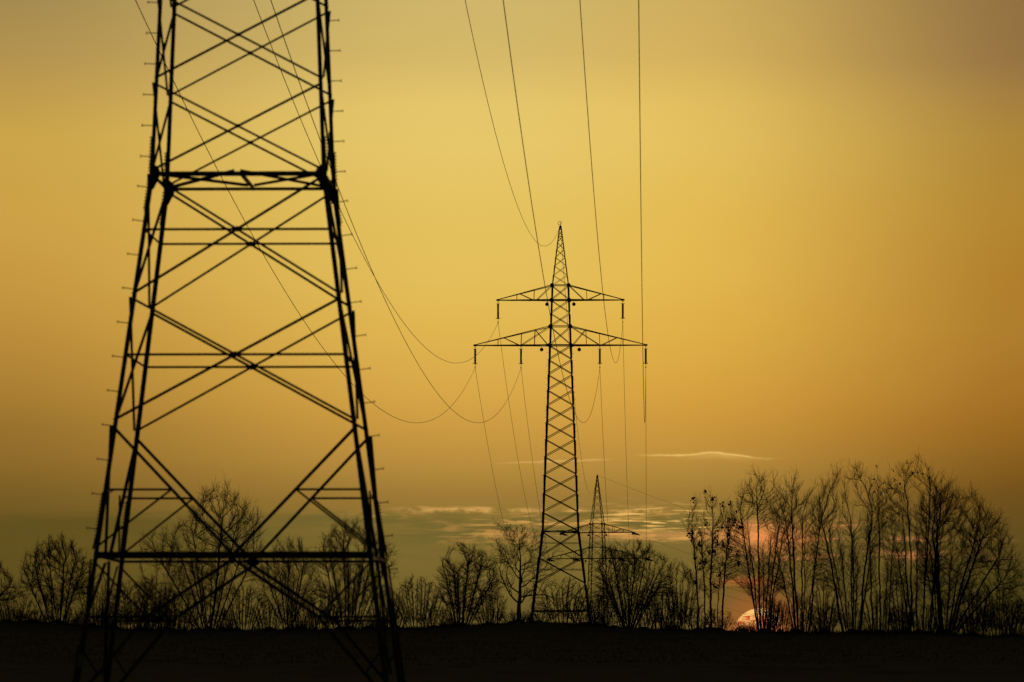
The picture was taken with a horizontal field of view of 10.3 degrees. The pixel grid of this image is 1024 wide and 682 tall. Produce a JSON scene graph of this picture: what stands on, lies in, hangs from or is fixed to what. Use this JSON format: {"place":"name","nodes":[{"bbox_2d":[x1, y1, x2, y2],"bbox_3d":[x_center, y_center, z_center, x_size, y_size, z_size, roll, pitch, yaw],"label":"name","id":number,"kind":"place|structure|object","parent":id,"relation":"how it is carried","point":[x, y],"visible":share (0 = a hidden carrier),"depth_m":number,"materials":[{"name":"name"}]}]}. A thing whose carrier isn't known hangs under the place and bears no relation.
{"place":"outdoors","nodes":[
{"label":"outdoors","id":0,"kind":"place"},
{"bbox_2d":[0,611,1023,681],"bbox_3d":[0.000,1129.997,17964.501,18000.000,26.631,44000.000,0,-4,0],"label":"ground","id":1,"kind":"structure","parent":0,"point":[874,668],"depth_m":257.41,"materials":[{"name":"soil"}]},
{"bbox_2d":[0,559,21,605],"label":"tree","id":2,"kind":"object","parent":1,"relation":"on","point":[7,586],"visible":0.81,"depth_m":437.37,"materials":[{"name":"black plant"}]},
{"bbox_2d":[0,605,30,622],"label":"shrub","id":3,"kind":"object","parent":1,"relation":"on","point":[9,614],"visible":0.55,"depth_m":432.37,"materials":[{"name":"black plant"}]},
{"bbox_2d":[0,589,39,622],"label":"bush","id":4,"kind":"object","parent":1,"relation":"on","point":[20,604],"visible":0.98,"depth_m":428.94,"materials":[{"name":"black plant"}]},
{"bbox_2d":[10,609,54,623],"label":"shrub","id":5,"kind":"object","parent":1,"relation":"on","point":[34,613],"visible":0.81,"depth_m":427.52,"materials":[{"name":"black plant"}]},
{"bbox_2d":[16,530,98,624],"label":"tree","id":6,"kind":"object","parent":1,"relation":"on","point":[45,597],"visible":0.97,"depth_m":423.27,"materials":[{"name":"black plant"}]},
{"bbox_2d":[41,607,83,623],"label":"shrub","id":7,"kind":"object","parent":1,"relation":"on","point":[62,615],"visible":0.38,"depth_m":434.15,"materials":[{"name":"black plant"}]},
{"bbox_2d":[68,609,112,626],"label":"shrub","id":8,"kind":"object","parent":1,"relation":"on","point":[81,617],"visible":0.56,"depth_m":424.37,"materials":[{"name":"black plant"}]},
{"bbox_2d":[73,572,114,627],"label":"bush","id":9,"kind":"object","parent":1,"relation":"on","point":[96,609],"visible":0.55,"depth_m":421.86,"materials":[{"name":"black plant"}]},
{"bbox_2d":[95,604,133,629],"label":"shrub","id":10,"kind":"object","parent":1,"relation":"on","point":[118,619],"visible":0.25,"depth_m":430.43,"materials":[{"name":"black plant"}]},
{"bbox_2d":[98,580,174,629],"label":"bush","id":11,"kind":"object","parent":1,"relation":"on","point":[127,608],"visible":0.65,"depth_m":422.88,"materials":[{"name":"black plant"}]},
{"bbox_2d":[123,606,162,629],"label":"shrub","id":12,"kind":"object","parent":1,"relation":"on","point":[146,612],"visible":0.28,"depth_m":433.14,"materials":[{"name":"black plant"}]},
{"bbox_2d":[130,574,177,627],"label":"bush","id":13,"kind":"object","parent":1,"relation":"on","point":[155,590],"visible":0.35,"depth_m":435.16,"materials":[{"name":"black plant"}]},
{"bbox_2d":[151,605,187,630],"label":"shrub","id":14,"kind":"object","parent":1,"relation":"on","point":[170,616],"visible":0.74,"depth_m":421.43,"materials":[{"name":"black plant"}]},
{"bbox_2d":[151,587,203,627],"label":"bush","id":15,"kind":"object","parent":1,"relation":"on","point":[182,603],"visible":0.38,"depth_m":433.41,"materials":[{"name":"black plant"}]},
{"bbox_2d":[181,603,218,630],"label":"shrub","id":16,"kind":"object","parent":1,"relation":"on","point":[197,617],"visible":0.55,"depth_m":431.88,"materials":[{"name":"black plant"}]},
{"bbox_2d":[133,475,271,630],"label":"tree","id":17,"kind":"object","parent":1,"relation":"on","point":[183,582],"visible":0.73,"depth_m":425.96,"materials":[{"name":"black plant"}]},
{"bbox_2d":[206,606,237,628],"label":"shrub","id":18,"kind":"object","parent":1,"relation":"on","point":[224,624],"visible":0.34,"depth_m":432.80,"materials":[{"name":"black plant"}]},
{"bbox_2d":[73,0,404,681],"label":"pylon","id":19,"kind":"object","parent":1,"relation":"on","point":[326,185],"visible":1,"depth_m":143.77,"materials":[{"name":"metal"}]},
{"bbox_2d":[135,0,474,422],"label":"power line","id":20,"kind":"object","parent":19,"relation":"hanging from","point":[253,236],"visible":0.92,"depth_m":291.12,"materials":[{"name":"metal"}]},
{"bbox_2d":[253,0,491,362],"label":"power line","id":21,"kind":"object","parent":19,"relation":"hanging from","point":[339,207],"visible":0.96,"depth_m":307.24,"materials":[{"name":"metal"}]},
{"bbox_2d":[271,1,520,422],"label":"power line","id":22,"kind":"object","parent":19,"relation":"hanging from","point":[352,223],"visible":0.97,"depth_m":292.72,"materials":[{"name":"metal"}]},
{"bbox_2d":[465,0,559,245],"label":"earth wire","id":23,"kind":"object","parent":19,"relation":"attached to","point":[492,120],"visible":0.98,"depth_m":379.52,"materials":[{"name":"metal"}]},
{"bbox_2d":[503,0,599,422],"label":"power line","id":24,"kind":"object","parent":19,"relation":"hanging from","point":[531,203],"visible":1,"depth_m":278.58,"materials":[{"name":"metal"}]},
{"bbox_2d":[579,0,622,362],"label":"power line","id":25,"kind":"object","parent":19,"relation":"hanging from","point":[592,173],"visible":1,"depth_m":308.80,"materials":[{"name":"metal"}]},
{"bbox_2d":[638,0,645,422],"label":"power line","id":26,"kind":"object","parent":19,"relation":"hanging from","point":[640,200],"visible":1,"depth_m":277.87,"materials":[{"name":"metal"}]},
{"bbox_2d":[215,583,274,630],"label":"bush","id":27,"kind":"object","parent":1,"relation":"on","point":[226,617],"visible":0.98,"depth_m":422.58,"materials":[{"name":"black plant"}]},
{"bbox_2d":[252,599,286,629],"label":"shrub","id":28,"kind":"object","parent":1,"relation":"on","point":[269,621],"visible":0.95,"depth_m":424.57,"materials":[{"name":"black plant"}]},
{"bbox_2d":[252,535,319,628],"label":"tree","id":29,"kind":"object","parent":1,"relation":"on","point":[288,567],"visible":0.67,"depth_m":435.68,"materials":[{"name":"black plant"}]},
{"bbox_2d":[281,607,314,628],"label":"shrub","id":30,"kind":"object","parent":1,"relation":"on","point":[290,613],"visible":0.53,"depth_m":429.77,"materials":[{"name":"black plant"}]},
{"bbox_2d":[287,597,339,630],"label":"bush","id":31,"kind":"object","parent":1,"relation":"on","point":[303,610],"visible":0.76,"depth_m":421.77,"materials":[{"name":"black plant"}]},
{"bbox_2d":[305,580,343,630],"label":"bush","id":32,"kind":"object","parent":1,"relation":"on","point":[328,602],"visible":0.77,"depth_m":421.81,"materials":[{"name":"black plant"}]},
{"bbox_2d":[325,603,363,629],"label":"shrub","id":33,"kind":"object","parent":1,"relation":"on","point":[349,612],"visible":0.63,"depth_m":423.19,"materials":[{"name":"black plant"}]},
{"bbox_2d":[308,514,399,628],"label":"tree","id":34,"kind":"object","parent":1,"relation":"on","point":[355,592],"visible":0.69,"depth_m":431.81,"materials":[{"name":"black plant"}]},
{"bbox_2d":[351,607,388,628],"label":"shrub","id":35,"kind":"object","parent":1,"relation":"on","point":[361,613],"visible":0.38,"depth_m":430.37,"materials":[{"name":"black plant"}]},
{"bbox_2d":[369,585,404,628],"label":"bush","id":36,"kind":"object","parent":1,"relation":"on","point":[373,610],"visible":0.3,"depth_m":428.83,"materials":[{"name":"black plant"}]},
{"bbox_2d":[384,604,411,627],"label":"shrub","id":37,"kind":"object","parent":1,"relation":"on","point":[399,621],"visible":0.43,"depth_m":431.78,"materials":[{"name":"black plant"}]},
{"bbox_2d":[393,573,446,627],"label":"bush","id":38,"kind":"object","parent":1,"relation":"on","point":[420,609],"visible":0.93,"depth_m":431.74,"materials":[{"name":"black plant"}]},
{"bbox_2d":[415,606,453,627],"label":"shrub","id":39,"kind":"object","parent":1,"relation":"on","point":[435,622],"visible":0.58,"depth_m":436.90,"materials":[{"name":"black plant"}]},
{"bbox_2d":[440,598,477,625],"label":"shrub","id":40,"kind":"object","parent":1,"relation":"on","point":[467,618],"visible":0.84,"depth_m":434.63,"materials":[{"name":"black plant"}]},
{"bbox_2d":[431,541,501,624],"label":"tree","id":41,"kind":"object","parent":1,"relation":"on","point":[456,593],"visible":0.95,"depth_m":435.19,"materials":[{"name":"black plant"}]},
{"bbox_2d":[470,607,506,623],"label":"shrub","id":42,"kind":"object","parent":1,"relation":"on","point":[480,618],"visible":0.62,"depth_m":438.43,"materials":[{"name":"black plant"}]},
{"bbox_2d":[470,579,508,624],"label":"bush","id":43,"kind":"object","parent":1,"relation":"on","point":[492,606],"visible":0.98,"depth_m":433.45,"materials":[{"name":"black plant"}]},
{"bbox_2d":[495,609,527,623],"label":"shrub","id":44,"kind":"object","parent":1,"relation":"on","point":[512,616],"visible":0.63,"depth_m":437.27,"materials":[{"name":"black plant"}]},
{"bbox_2d":[472,520,580,622],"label":"tree","id":45,"kind":"object","parent":1,"relation":"on","point":[521,581],"visible":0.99,"depth_m":426.41,"materials":[{"name":"black plant"}]},
{"bbox_2d":[522,605,559,621],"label":"shrub","id":46,"kind":"object","parent":1,"relation":"on","point":[536,617],"visible":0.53,"depth_m":437.71,"materials":[{"name":"black plant"}]},
{"bbox_2d":[473,221,647,622],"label":"pylon","id":47,"kind":"object","parent":1,"relation":"on","point":[570,345],"visible":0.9,"depth_m":689.78,"materials":[{"name":"metal"}]},
{"bbox_2d":[475,369,542,588],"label":"power line","id":48,"kind":"object","parent":47,"relation":"hanging from","point":[491,464],"visible":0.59,"depth_m":752.53,"materials":[{"name":"metal"}]},
{"bbox_2d":[498,325,560,558],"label":"power line","id":49,"kind":"object","parent":47,"relation":"hanging from","point":[514,438],"visible":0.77,"depth_m":769.44,"materials":[{"name":"metal"}]},
{"bbox_2d":[521,370,573,586],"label":"power line","id":50,"kind":"object","parent":47,"relation":"hanging from","point":[533,467],"visible":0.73,"depth_m":752.78,"materials":[{"name":"metal"}]},
{"bbox_2d":[561,239,596,491],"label":"earth wire","id":51,"kind":"object","parent":47,"relation":"attached to","point":[573,389],"visible":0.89,"depth_m":817.11,"materials":[{"name":"metal"}]},
{"bbox_2d":[600,379,612,576],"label":"power line","id":52,"kind":"object","parent":47,"relation":"hanging from","point":[604,464],"visible":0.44,"depth_m":758.33,"materials":[{"name":"metal"}]},
{"bbox_2d":[623,346,633,554],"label":"power line","id":53,"kind":"object","parent":47,"relation":"hanging from","point":[625,438],"visible":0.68,"depth_m":768.35,"materials":[{"name":"metal"}]},
{"bbox_2d":[533,577,592,623],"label":"bush","id":54,"kind":"object","parent":1,"relation":"on","point":[565,606],"visible":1,"depth_m":423.05,"materials":[{"name":"black plant"}]},
{"bbox_2d":[562,599,604,625],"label":"shrub","id":55,"kind":"object","parent":1,"relation":"on","point":[587,610],"visible":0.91,"depth_m":424.29,"materials":[{"name":"black plant"}]},
{"bbox_2d":[546,474,652,623],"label":"pylon","id":56,"kind":"object","parent":1,"relation":"on","point":[592,532],"visible":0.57,"depth_m":1166.68,"materials":[{"name":"metal"}]},
{"bbox_2d":[598,475,988,579],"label":"earth wire","id":57,"kind":"object","parent":56,"relation":"attached to","point":[746,528],"visible":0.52,"depth_m":1210.83,"materials":[{"name":"metal"}]},
{"bbox_2d":[585,592,617,626],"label":"bush","id":58,"kind":"object","parent":1,"relation":"on","point":[606,605],"visible":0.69,"depth_m":430.28,"materials":[{"name":"black plant"}]},
{"bbox_2d":[590,592,634,627],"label":"shrub","id":59,"kind":"object","parent":1,"relation":"on","point":[618,613],"visible":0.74,"depth_m":435.17,"materials":[{"name":"black plant"}]},
{"bbox_2d":[587,532,678,628],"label":"tree","id":60,"kind":"object","parent":1,"relation":"on","point":[623,580],"visible":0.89,"depth_m":437.87,"materials":[{"name":"black plant"}]},
{"bbox_2d":[622,599,662,629],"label":"shrub","id":61,"kind":"object","parent":1,"relation":"on","point":[638,617],"visible":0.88,"depth_m":432.19,"materials":[{"name":"black plant"}]},
{"bbox_2d":[635,581,679,627],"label":"bush","id":62,"kind":"object","parent":1,"relation":"on","point":[655,604],"visible":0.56,"depth_m":437.74,"materials":[{"name":"black plant"}]},
{"bbox_2d":[648,598,692,629],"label":"shrub","id":63,"kind":"object","parent":1,"relation":"on","point":[674,609],"visible":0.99,"depth_m":426.03,"materials":[{"name":"black plant"}]},
{"bbox_2d":[660,558,702,629],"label":"bush","id":64,"kind":"object","parent":1,"relation":"on","point":[686,598],"visible":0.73,"depth_m":433.88,"materials":[{"name":"black plant"}]},
{"bbox_2d":[679,603,715,630],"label":"shrub","id":65,"kind":"object","parent":1,"relation":"on","point":[694,617],"visible":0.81,"depth_m":425.40,"materials":[{"name":"black plant"}]},
{"bbox_2d":[680,484,747,631],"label":"tree","id":66,"kind":"object","parent":1,"relation":"on","point":[702,562],"visible":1,"depth_m":421.19,"materials":[{"name":"black plant"}]},
{"bbox_2d":[703,608,736,630],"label":"shrub","id":67,"kind":"object","parent":1,"relation":"on","point":[719,622],"visible":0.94,"depth_m":424.88,"materials":[{"name":"black plant"}]},
{"bbox_2d":[731,619,762,630],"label":"shrub","id":68,"kind":"object","parent":1,"relation":"on","point":[746,625],"visible":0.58,"depth_m":428.78,"materials":[{"name":"black plant"}]},
{"bbox_2d":[719,464,803,630],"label":"tree","id":69,"kind":"object","parent":1,"relation":"on","point":[750,570],"visible":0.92,"depth_m":428.28,"materials":[{"name":"black plant"}]},
{"bbox_2d":[756,599,780,632],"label":"shrub","id":70,"kind":"object","parent":1,"relation":"on","point":[770,625],"visible":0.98,"depth_m":421.32,"materials":[{"name":"black plant"}]},
{"bbox_2d":[761,597,785,632],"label":"bush","id":71,"kind":"object","parent":1,"relation":"on","point":[771,610],"visible":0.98,"depth_m":423.46,"materials":[{"name":"black plant"}]},
{"bbox_2d":[770,599,790,632],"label":"shrub","id":72,"kind":"object","parent":1,"relation":"on","point":[782,629],"visible":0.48,"depth_m":431.92,"materials":[{"name":"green plant"}]},
{"bbox_2d":[757,470,841,632],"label":"tree","id":73,"kind":"object","parent":1,"relation":"on","point":[814,563],"visible":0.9,"depth_m":434.74,"materials":[{"name":"black plant"}]},
{"bbox_2d":[785,594,814,631],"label":"shrub","id":74,"kind":"object","parent":1,"relation":"on","point":[800,625],"visible":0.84,"depth_m":437.16,"materials":[{"name":"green plant"}]},
{"bbox_2d":[800,578,842,631],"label":"bush","id":75,"kind":"object","parent":1,"relation":"on","point":[817,602],"visible":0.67,"depth_m":431.37,"materials":[{"name":"black plant"}]},
{"bbox_2d":[804,602,842,633],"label":"shrub","id":76,"kind":"object","parent":1,"relation":"on","point":[825,620],"visible":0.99,"depth_m":424.55,"materials":[{"name":"black plant"}]},
{"bbox_2d":[837,599,865,629],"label":"shrub","id":77,"kind":"object","parent":1,"relation":"on","point":[858,620],"visible":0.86,"depth_m":438.18,"materials":[{"name":"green plant"}]},
{"bbox_2d":[804,459,900,631],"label":"tree","id":78,"kind":"object","parent":1,"relation":"on","point":[853,560],"visible":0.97,"depth_m":434.96,"materials":[{"name":"black plant"}]},
{"bbox_2d":[862,590,897,632],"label":"shrub","id":79,"kind":"object","parent":1,"relation":"on","point":[876,612],"visible":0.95,"depth_m":426.60,"materials":[{"name":"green plant"}]},
{"bbox_2d":[856,465,908,632],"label":"tree","id":80,"kind":"object","parent":1,"relation":"on","point":[879,552],"visible":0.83,"depth_m":438.48,"materials":[{"name":"black plant"}]},
{"bbox_2d":[887,604,918,632],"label":"shrub","id":81,"kind":"object","parent":1,"relation":"on","point":[892,626],"visible":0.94,"depth_m":422.81,"materials":[{"name":"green plant"}]},
{"bbox_2d":[882,573,924,633],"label":"bush","id":82,"kind":"object","parent":1,"relation":"on","point":[902,605],"visible":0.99,"depth_m":422.52,"materials":[{"name":"black plant"}]},
{"bbox_2d":[875,445,957,632],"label":"tree","id":83,"kind":"object","parent":1,"relation":"on","point":[908,523],"visible":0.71,"depth_m":438.06,"materials":[{"name":"black plant"}]},
{"bbox_2d":[910,603,937,632],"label":"shrub","id":84,"kind":"object","parent":1,"relation":"on","point":[925,622],"visible":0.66,"depth_m":436.87,"materials":[{"name":"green plant"}]},
{"bbox_2d":[930,603,966,629],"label":"shrub","id":85,"kind":"object","parent":1,"relation":"on","point":[948,618],"visible":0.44,"depth_m":428.61,"materials":[{"name":"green plant"}]},
{"bbox_2d":[911,476,1023,634],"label":"tree","id":86,"kind":"object","parent":1,"relation":"on","point":[936,591],"visible":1,"depth_m":421.69,"materials":[{"name":"black plant"}]},
{"bbox_2d":[951,603,995,634],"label":"shrub","id":87,"kind":"object","parent":1,"relation":"on","point":[979,618],"visible":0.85,"depth_m":426.14,"materials":[{"name":"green plant"}]},
{"bbox_2d":[957,576,998,635],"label":"bush","id":88,"kind":"object","parent":1,"relation":"on","point":[976,622],"visible":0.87,"depth_m":425.39,"materials":[{"name":"black plant"}]},
{"bbox_2d":[972,582,1023,636],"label":"bush","id":89,"kind":"object","parent":1,"relation":"on","point":[995,628],"visible":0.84,"depth_m":429.13,"materials":[{"name":"black plant"}]},
{"bbox_2d":[992,601,1023,634],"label":"shrub","id":90,"kind":"object","parent":1,"relation":"on","point":[1009,625],"visible":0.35,"depth_m":437.39,"materials":[{"name":"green plant"}]},
{"bbox_2d":[1011,586,1023,623],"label":"bush","id":91,"kind":"object","parent":1,"relation":"on","point":[1022,602],"visible":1,"depth_m":424.37,"materials":[{"name":"black plant"}]},
{"bbox_2d":[0,0,1023,635],"label":"sky","id":92,"kind":"structure","parent":0,"point":[830,209],"materials":[{"name":"yellow"}]}
]}

